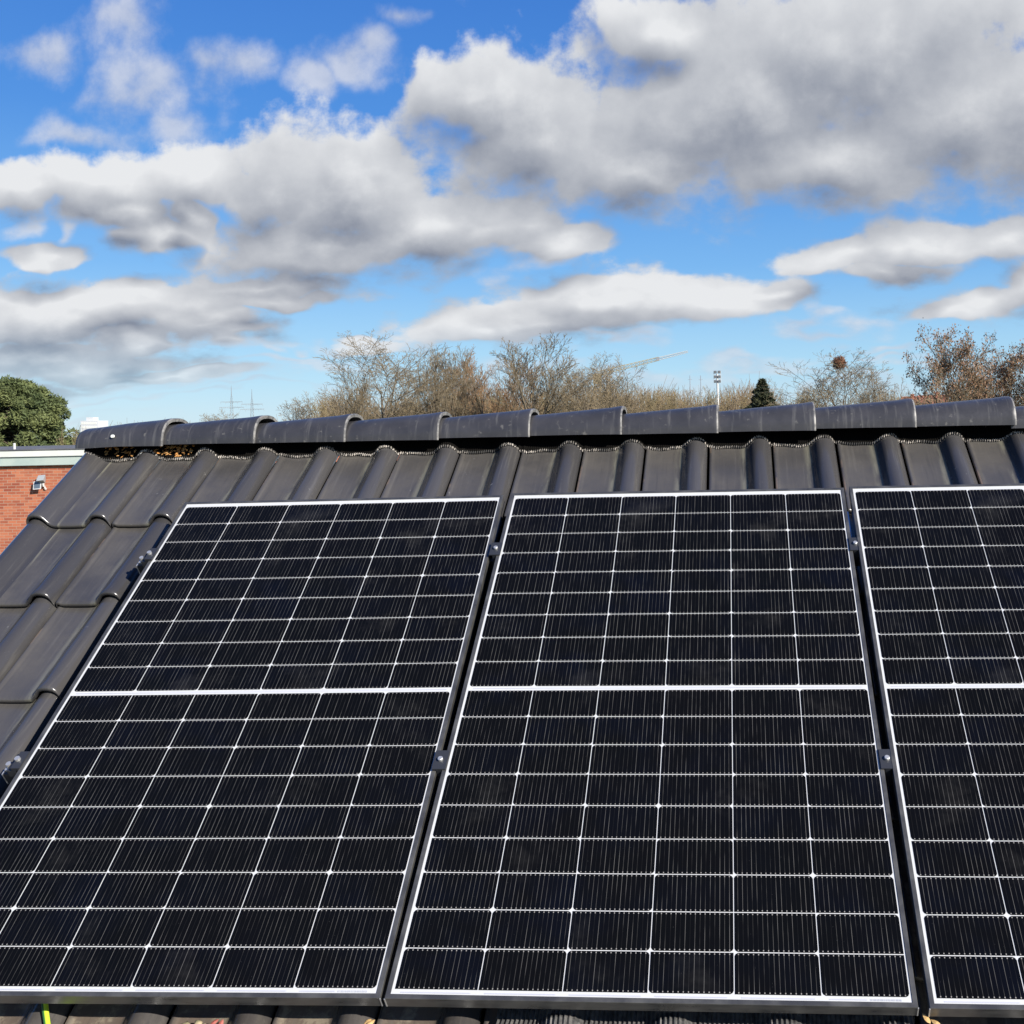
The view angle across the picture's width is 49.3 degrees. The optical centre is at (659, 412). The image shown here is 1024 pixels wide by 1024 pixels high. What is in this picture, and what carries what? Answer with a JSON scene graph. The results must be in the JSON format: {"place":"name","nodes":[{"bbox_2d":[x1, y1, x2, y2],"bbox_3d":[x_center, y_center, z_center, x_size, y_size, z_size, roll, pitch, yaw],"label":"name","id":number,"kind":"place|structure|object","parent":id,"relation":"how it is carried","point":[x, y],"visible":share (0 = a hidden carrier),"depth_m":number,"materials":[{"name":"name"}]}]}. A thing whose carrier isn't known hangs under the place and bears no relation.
{"place":"outdoors","nodes":[
{"label":"outdoors","id":0,"kind":"place"},
{"bbox_2d":[81,417,107,431],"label":"white tower block","id":1,"kind":"structure","parent":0,"point":[91,422],"depth_m":834.43,"materials":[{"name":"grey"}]},
{"bbox_2d":[183,1020,205,1023],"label":"moss clump","id":2,"kind":"object","parent":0,"point":[196,1022],"visible":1,"depth_m":2.47,"materials":[{"name":"beige plant"}]},
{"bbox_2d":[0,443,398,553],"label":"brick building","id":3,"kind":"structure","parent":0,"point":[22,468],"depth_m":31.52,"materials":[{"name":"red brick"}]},
{"bbox_2d":[33,475,46,489],"bbox_3d":[-17.681,1.996,31.366,0.380,0.440,0.278,-1,-1,4],"label":"solar wall light","id":4,"kind":"object","parent":3,"relation":"attached to","point":[39,481],"visible":1,"depth_m":31.34,"materials":[{"name":"grey paint"}]},
{"bbox_2d":[0,0,1023,436],"label":"sky","id":5,"kind":"structure","parent":0,"point":[198,198],"materials":[{"name":"blue"}]},
{"label":"ground","id":6,"kind":"structure","parent":0,"visible":0},
{"bbox_2d":[0,374,80,446],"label":"leafy tree","id":7,"kind":"object","parent":6,"relation":"on","point":[32,413],"visible":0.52,"depth_m":60.00,"materials":[{"name":"green plant"}]},
{"bbox_2d":[56,427,89,444],"bbox_3d":[-30.158,4.074,56.493,1.389,7.221,1.904,-2,-1,27],"label":"bare shrub","id":8,"kind":"object","parent":6,"relation":"on","point":[75,433],"visible":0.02,"depth_m":56.72,"materials":[{"name":"brown plant"}]},
{"bbox_2d":[199,409,238,420],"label":"bare tree","id":9,"kind":"object","parent":6,"relation":"on","point":[217,418],"visible":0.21,"depth_m":152.92,"materials":[{"name":"brown plant"}]},
{"bbox_2d":[219,388,241,418],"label":"power pylon","id":10,"kind":"object","parent":6,"relation":"on","point":[231,403],"visible":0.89,"depth_m":929.06,"materials":[{"name":"silver metal"}]},
{"bbox_2d":[240,398,260,416],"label":"power pylon","id":11,"kind":"object","parent":6,"relation":"on","point":[251,415],"visible":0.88,"depth_m":927.29,"materials":[{"name":"silver metal"}]},
{"bbox_2d":[276,392,328,420],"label":"bare tree","id":12,"kind":"object","parent":6,"relation":"on","point":[296,413],"visible":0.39,"depth_m":121.56,"materials":[{"name":"brown plant"}]},
{"bbox_2d":[304,396,342,417],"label":"bare shrub","id":13,"kind":"object","parent":6,"relation":"on","point":[322,408],"visible":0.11,"depth_m":122.02,"materials":[{"name":"brown plant"}]},
{"bbox_2d":[324,363,375,419],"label":"bare tree","id":14,"kind":"object","parent":6,"relation":"on","point":[365,387],"visible":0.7,"depth_m":87.44,"materials":[{"name":"brown plant"}]},
{"bbox_2d":[340,398,383,419],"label":"bare shrub","id":15,"kind":"object","parent":6,"relation":"on","point":[371,412],"visible":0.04,"depth_m":105.65,"materials":[{"name":"brown plant"}]},
{"bbox_2d":[312,330,466,419],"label":"bare tree","id":16,"kind":"object","parent":6,"relation":"on","point":[396,378],"visible":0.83,"depth_m":95.75,"materials":[{"name":"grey plant"}]},
{"bbox_2d":[380,392,424,416],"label":"bare shrub","id":17,"kind":"object","parent":6,"relation":"on","point":[403,407],"visible":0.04,"depth_m":108.70,"materials":[{"name":"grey plant"}]},
{"bbox_2d":[397,345,472,414],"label":"bare tree","id":18,"kind":"object","parent":6,"relation":"on","point":[435,362],"visible":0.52,"depth_m":101.41,"materials":[{"name":"brown plant"}]},
{"bbox_2d":[406,342,484,416],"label":"bare tree","id":19,"kind":"object","parent":6,"relation":"on","point":[469,383],"visible":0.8,"depth_m":99.35,"materials":[{"name":"brown plant"}]},
{"bbox_2d":[433,391,471,416],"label":"bare shrub","id":20,"kind":"object","parent":6,"relation":"on","point":[450,408],"visible":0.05,"depth_m":112.28,"materials":[{"name":"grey plant"}]},
{"bbox_2d":[422,354,496,412],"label":"bare tree","id":21,"kind":"object","parent":6,"relation":"on","point":[474,370],"visible":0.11,"depth_m":122.60,"materials":[{"name":"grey plant"}]},
{"bbox_2d":[453,388,500,413],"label":"bare shrub","id":22,"kind":"object","parent":6,"relation":"on","point":[482,402],"visible":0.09,"depth_m":115.03,"materials":[{"name":"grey plant"}]},
{"bbox_2d":[446,344,519,415],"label":"bare tree","id":23,"kind":"object","parent":6,"relation":"on","point":[481,408],"visible":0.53,"depth_m":107.35,"materials":[{"name":"brown plant"}]},
{"bbox_2d":[485,385,524,412],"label":"bare shrub","id":24,"kind":"object","parent":6,"relation":"on","point":[497,400],"visible":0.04,"depth_m":112.74,"materials":[{"name":"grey plant"}]},
{"bbox_2d":[0,396,1023,1023],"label":"house","id":25,"kind":"structure","parent":6,"relation":"on","point":[98,522],"depth_m":4.09,"materials":[{"name":"tile"}]},
{"bbox_2d":[41,1004,50,1023],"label":"earthing cable","id":26,"kind":"object","parent":25,"relation":"on","point":[45,1014],"visible":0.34,"depth_m":2.48,"materials":[{"name":"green plastic"}]},
{"bbox_2d":[104,446,135,458],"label":"leaf litter","id":27,"kind":"object","parent":25,"relation":"on","point":[117,448],"visible":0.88,"depth_m":4.37,"materials":[{"name":"brown plant"}]},
{"bbox_2d":[154,444,194,456],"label":"leaf litter","id":28,"kind":"object","parent":25,"relation":"on","point":[179,448],"visible":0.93,"depth_m":4.35,"materials":[{"name":"brown plant"}]},
{"bbox_2d":[211,1019,223,1023],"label":"dry leaf","id":29,"kind":"object","parent":25,"relation":"on","point":[216,1021],"visible":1,"depth_m":2.46,"materials":[{"name":"red plant"}]},
{"bbox_2d":[364,1019,374,1023],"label":"dry leaf","id":30,"kind":"object","parent":25,"relation":"on","point":[369,1021],"visible":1,"depth_m":2.44,"materials":[{"name":"beige plant"}]},
{"bbox_2d":[1,762,892,785],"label":"mounting rail","id":31,"kind":"object","parent":25,"relation":"attached to","point":[9,779],"visible":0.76,"depth_m":2.97,"materials":[{"name":"grey metal"}]},
{"bbox_2d":[4,751,29,776],"bbox_3d":[-1.741,0.948,2.973,0.062,0.045,0.056,-1,35,4],"label":"end clamp","id":32,"kind":"object","parent":31,"relation":"attached to","point":[13,767],"visible":0.94,"depth_m":2.96,"materials":[{"name":"grey metal"}]},
{"bbox_2d":[431,750,449,777],"bbox_3d":[-0.573,0.919,2.885,0.037,0.044,0.060,-1,34,4],"label":"clamp","id":33,"kind":"object","parent":31,"relation":"attached to","point":[440,760],"visible":0.98,"depth_m":2.87,"materials":[{"name":"grey metal"}]},
{"bbox_2d":[878,749,892,776],"bbox_3d":[0.577,0.891,2.804,0.037,0.044,0.060,-1,34,4],"label":"clamp","id":34,"kind":"object","parent":31,"relation":"attached to","point":[885,760],"visible":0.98,"depth_m":2.79,"materials":[{"name":"grey metal"}]},
{"bbox_2d":[495,1008,913,1023],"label":"pleated apron","id":35,"kind":"object","parent":25,"relation":"on","point":[533,1016],"visible":0.39,"depth_m":2.41,"materials":[{"name":"black metal"}]},
{"bbox_2d":[847,512,855,568],"bbox_3d":[0.624,0.395,3.654,0.030,0.073,0.280,-1,34,4],"label":"roof hook","id":36,"kind":"object","parent":25,"relation":"attached to","point":[850,528],"visible":0.07,"depth_m":3.72,"materials":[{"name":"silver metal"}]},
{"bbox_2d":[136,556,859,573],"bbox_3d":[1.016,0.452,3.475,5.520,0.040,0.041,-1,34,4],"label":"mounting rail","id":37,"kind":"object","parent":36,"relation":"attached to","point":[140,567],"visible":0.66,"depth_m":3.58,"materials":[{"name":"grey metal"}]},
{"bbox_2d":[138,548,158,566],"bbox_3d":[-1.701,0.480,3.652,0.062,0.045,0.056,-1,34,4],"label":"end clamp","id":38,"kind":"object","parent":37,"relation":"attached to","point":[151,553],"visible":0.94,"depth_m":3.64,"materials":[{"name":"grey metal"}]},
{"bbox_2d":[0,495,504,1005],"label":"solar panel","id":39,"kind":"object","parent":37,"relation":"attached to","point":[220,789],"visible":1,"depth_m":2.91,"materials":[{"name":"black glass"}]},
{"bbox_2d":[489,542,502,562],"bbox_3d":[-0.530,0.451,3.565,0.037,0.044,0.060,-1,34,4],"label":"clamp","id":40,"kind":"object","parent":37,"relation":"attached to","point":[495,549],"visible":0.96,"depth_m":3.55,"materials":[{"name":"grey metal"}]},
{"bbox_2d":[384,488,918,1015],"bbox_3d":[0.014,0.771,3.050,1.136,0.033,1.737,-1,34,4],"label":"solar panel","id":41,"kind":"object","parent":37,"relation":"attached to","point":[662,786],"visible":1,"depth_m":2.79,"materials":[{"name":"black glass"}]},
{"bbox_2d":[848,537,858,557],"bbox_3d":[0.617,0.425,3.480,0.037,0.044,0.060,-1,34,4],"label":"clamp","id":42,"kind":"object","parent":37,"relation":"attached to","point":[853,544],"visible":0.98,"depth_m":3.46,"materials":[{"name":"grey metal"}]},
{"bbox_2d":[849,483,1023,1017],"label":"solar panel","id":43,"kind":"object","parent":37,"relation":"attached to","point":[942,570],"visible":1,"depth_m":2.91,"materials":[{"name":"black glass"}]},
{"bbox_2d":[923,1014,939,1023],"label":"dry leaf","id":44,"kind":"object","parent":25,"relation":"on","point":[927,1019],"visible":1,"depth_m":2.29,"materials":[{"name":"beige plant"}]},
{"bbox_2d":[487,352,543,412],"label":"bare tree","id":45,"kind":"object","parent":6,"relation":"on","point":[507,399],"visible":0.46,"depth_m":103.25,"materials":[{"name":"brown plant"}]},
{"bbox_2d":[487,329,584,413],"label":"bare tree","id":46,"kind":"object","parent":6,"relation":"on","point":[515,375],"visible":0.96,"depth_m":94.70,"materials":[{"name":"brown plant"}]},
{"bbox_2d":[66,376,1023,436],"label":"wood","id":47,"kind":"object","parent":6,"relation":"on","point":[737,398],"visible":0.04,"depth_m":202.84,"materials":[{"name":"brown plant"}]},
{"bbox_2d":[523,387,570,414],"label":"bare shrub","id":48,"kind":"object","parent":6,"relation":"on","point":[544,403],"visible":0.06,"depth_m":107.87,"materials":[{"name":"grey plant"}]},
{"bbox_2d":[521,367,595,413],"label":"bare tree","id":49,"kind":"object","parent":6,"relation":"on","point":[581,386],"visible":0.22,"depth_m":121.78,"materials":[{"name":"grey plant"}]},
{"bbox_2d":[537,352,643,414],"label":"bare tree","id":50,"kind":"object","parent":6,"relation":"on","point":[579,392],"visible":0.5,"depth_m":98.44,"materials":[{"name":"brown plant"}]},
{"bbox_2d":[580,388,626,410],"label":"bare shrub","id":51,"kind":"object","parent":6,"relation":"on","point":[605,398],"visible":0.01,"depth_m":103.35,"materials":[{"name":"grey plant"}]},
{"bbox_2d":[577,355,675,413],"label":"bare tree","id":52,"kind":"object","parent":6,"relation":"on","point":[613,389],"visible":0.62,"depth_m":90.65,"materials":[{"name":"brown plant"}]},
{"bbox_2d":[593,351,687,394],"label":"tower crane","id":53,"kind":"object","parent":6,"relation":"on","point":[656,358],"visible":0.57,"depth_m":250.81,"materials":[{"name":"beige metal"}]},
{"bbox_2d":[624,390,669,412],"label":"bare shrub","id":54,"kind":"object","parent":6,"relation":"on","point":[651,404],"visible":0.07,"depth_m":105.90,"materials":[{"name":"brown plant"}]},
{"bbox_2d":[636,386,680,410],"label":"bare shrub","id":55,"kind":"object","parent":6,"relation":"on","point":[660,391],"visible":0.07,"depth_m":114.02,"materials":[{"name":"brown plant"}]},
{"bbox_2d":[656,389,695,409],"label":"bare shrub","id":56,"kind":"object","parent":6,"relation":"on","point":[673,398],"visible":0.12,"depth_m":108.00,"materials":[{"name":"brown plant"}]},
{"bbox_2d":[687,386,733,410],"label":"bare shrub","id":57,"kind":"object","parent":6,"relation":"on","point":[709,395],"visible":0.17,"depth_m":112.55,"materials":[{"name":"brown plant"}]},
{"bbox_2d":[714,370,720,404],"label":"floodlight mast","id":58,"kind":"object","parent":6,"relation":"on","point":[716,376],"visible":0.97,"depth_m":129.75,"materials":[{"name":"white metal"}]},
{"bbox_2d":[733,393,751,409],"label":"bare shrub","id":59,"kind":"object","parent":6,"relation":"on","point":[746,400],"visible":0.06,"depth_m":104.84,"materials":[{"name":"brown plant"}]},
{"bbox_2d":[743,378,779,408],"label":"conifer tree","id":60,"kind":"object","parent":6,"relation":"on","point":[759,399],"visible":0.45,"depth_m":99.01,"materials":[{"name":"green plant"}]},
{"bbox_2d":[775,387,830,407],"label":"bare shrub","id":61,"kind":"object","parent":6,"relation":"on","point":[801,397],"visible":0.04,"depth_m":108.19,"materials":[{"name":"brown plant"}]},
{"bbox_2d":[791,391,822,406],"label":"bare shrub","id":62,"kind":"object","parent":6,"relation":"on","point":[805,399],"visible":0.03,"depth_m":112.51,"materials":[{"name":"brown plant"}]},
{"bbox_2d":[762,347,896,407],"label":"bare tree","id":63,"kind":"object","parent":6,"relation":"on","point":[828,393],"visible":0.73,"depth_m":88.66,"materials":[{"name":"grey plant"}]},
{"bbox_2d":[832,355,846,369],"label":"bird nest","id":64,"kind":"object","parent":63,"relation":"in","point":[839,359],"visible":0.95,"depth_m":89.00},
{"bbox_2d":[844,389,882,403],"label":"bare shrub","id":65,"kind":"object","parent":6,"relation":"on","point":[850,399],"visible":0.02,"depth_m":109.45,"materials":[{"name":"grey plant"}]},
{"bbox_2d":[850,371,916,403],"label":"bare tree","id":66,"kind":"object","parent":6,"relation":"on","point":[873,392],"visible":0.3,"depth_m":102.55,"materials":[{"name":"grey plant"}]},
{"bbox_2d":[916,392,944,403],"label":"house","id":67,"kind":"structure","parent":6,"relation":"on","point":[931,396],"depth_m":206.14,"materials":[{"name":"brick"}]},
{"bbox_2d":[902,323,1004,404],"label":"oak tree","id":68,"kind":"object","parent":6,"relation":"on","point":[942,369],"visible":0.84,"depth_m":68.48,"materials":[{"name":"brown plant"}]},
{"bbox_2d":[941,342,1023,406],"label":"oak tree","id":69,"kind":"object","parent":6,"relation":"on","point":[1004,380],"visible":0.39,"depth_m":71.87,"materials":[{"name":"brown plant"}]},
{"bbox_2d":[997,340,1023,405],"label":"oak tree","id":70,"kind":"object","parent":6,"relation":"on","point":[1014,362],"visible":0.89,"depth_m":70.40,"materials":[{"name":"brown plant"}]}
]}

